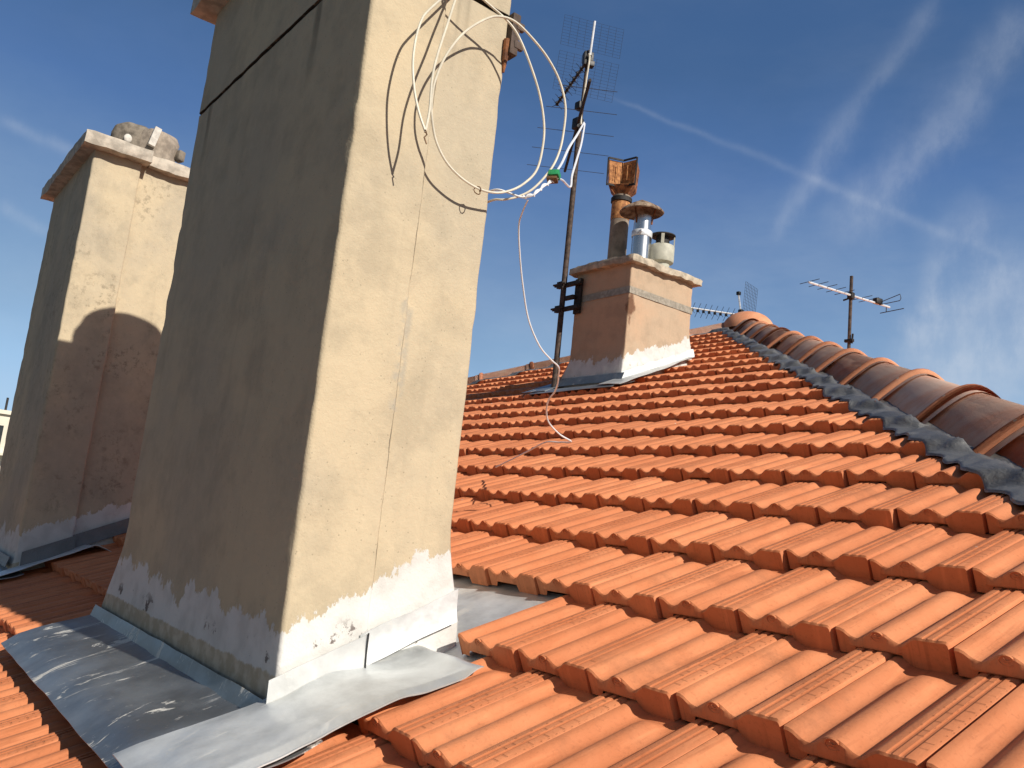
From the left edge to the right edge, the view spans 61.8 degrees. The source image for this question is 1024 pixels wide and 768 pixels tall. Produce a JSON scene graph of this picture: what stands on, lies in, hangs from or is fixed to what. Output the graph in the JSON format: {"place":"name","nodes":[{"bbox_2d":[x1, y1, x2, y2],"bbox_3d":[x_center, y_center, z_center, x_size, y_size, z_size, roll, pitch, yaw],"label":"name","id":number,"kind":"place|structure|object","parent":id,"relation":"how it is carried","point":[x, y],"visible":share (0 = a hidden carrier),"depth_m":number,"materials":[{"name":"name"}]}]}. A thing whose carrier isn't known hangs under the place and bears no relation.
{"place":"outdoors","nodes":[
{"label":"outdoors","id":0,"kind":"place"},
{"bbox_2d":[0,398,11,464],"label":"apartment building","id":1,"kind":"structure","parent":0,"point":[5,414],"depth_m":60.27,"materials":[{"name":"concrete"}]},
{"bbox_2d":[0,425,3,442],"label":"window","id":2,"kind":"structure","parent":1,"relation":"in","point":[1,427],"depth_m":60.12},
{"bbox_2d":[0,311,1023,767],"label":"tiled roof","id":3,"kind":"structure","parent":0,"point":[748,539],"depth_m":2.08,"materials":[{"name":"ceramic"}]},
{"bbox_2d":[0,122,189,579],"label":"end chimney","id":4,"kind":"object","parent":3,"relation":"on","point":[72,450],"visible":0.88,"depth_m":4.60,"materials":[{"name":"concrete"}]},
{"bbox_2d":[1,0,563,767],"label":"tall chimney","id":5,"kind":"object","parent":3,"relation":"on","point":[285,584],"visible":0.93,"depth_m":2.10,"materials":[{"name":"concrete"}]},
{"bbox_2d":[412,0,566,202],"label":"coiled cable","id":6,"kind":"object","parent":5,"relation":"hanging from","point":[430,108],"visible":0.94,"depth_m":2.19,"materials":[{"name":"white plastic"}]},
{"bbox_2d":[495,199,571,467],"bbox_3d":[0.110,-0.039,3.076,0.275,0.590,1.774,6,-10,0],"label":"hanging wire","id":7,"kind":"object","parent":6,"relation":"hanging from","point":[552,427],"visible":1,"depth_m":2.60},
{"bbox_2d":[546,169,560,183],"bbox_3d":[0.111,-0.555,2.283,0.034,0.037,0.029,3,-10,18],"label":"line amplifier","id":8,"kind":"object","parent":6,"relation":"attached to","point":[554,175],"visible":0.94,"depth_m":2.27,"materials":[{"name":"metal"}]},
{"bbox_2d":[523,156,702,394],"bbox_3d":[0.920,-0.831,7.147,1.052,2.292,1.142,13,-12,-37],"label":"chimney","id":9,"kind":"object","parent":3,"relation":"on","point":[631,320],"visible":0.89,"depth_m":6.90,"materials":[{"name":"concrete"}]},
{"bbox_2d":[527,15,623,388],"bbox_3d":[0.451,-1.546,7.425,0.759,3.273,1.749,6,-10,1],"label":"antenna mast","id":10,"kind":"object","parent":9,"relation":"attached to","point":[561,308],"visible":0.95,"depth_m":7.29,"materials":[{"name":"metal"}]},
{"bbox_2d":[557,53,590,187],"bbox_3d":[0.408,-1.716,4.892,0.052,3.222,4.782,5,-10,3],"label":"antenna lead","id":11,"kind":"object","parent":10,"relation":"attached to","point":[566,152],"visible":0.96,"depth_m":4.39,"materials":[{"name":"white plastic"}]},
{"bbox_2d":[691,282,757,319],"bbox_3d":[2.898,-0.499,11.830,1.098,1.902,0.332,8,-10,-10],"label":"roof antenna","id":12,"kind":"object","parent":3,"relation":"on","point":[738,293],"visible":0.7,"depth_m":11.95,"materials":[{"name":"metal"}]},
{"bbox_2d":[800,276,903,347],"bbox_3d":[2.762,-0.451,6.980,0.958,0.926,0.293,9,-10,-19],"label":"roof antenna","id":13,"kind":"object","parent":3,"relation":"on","point":[850,294],"visible":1,"depth_m":7.04,"materials":[{"name":"metal"}]},
{"bbox_2d":[0,0,1023,410],"label":"sky","id":14,"kind":"structure","parent":0,"point":[782,145],"materials":[{"name":"blue"}]}
]}

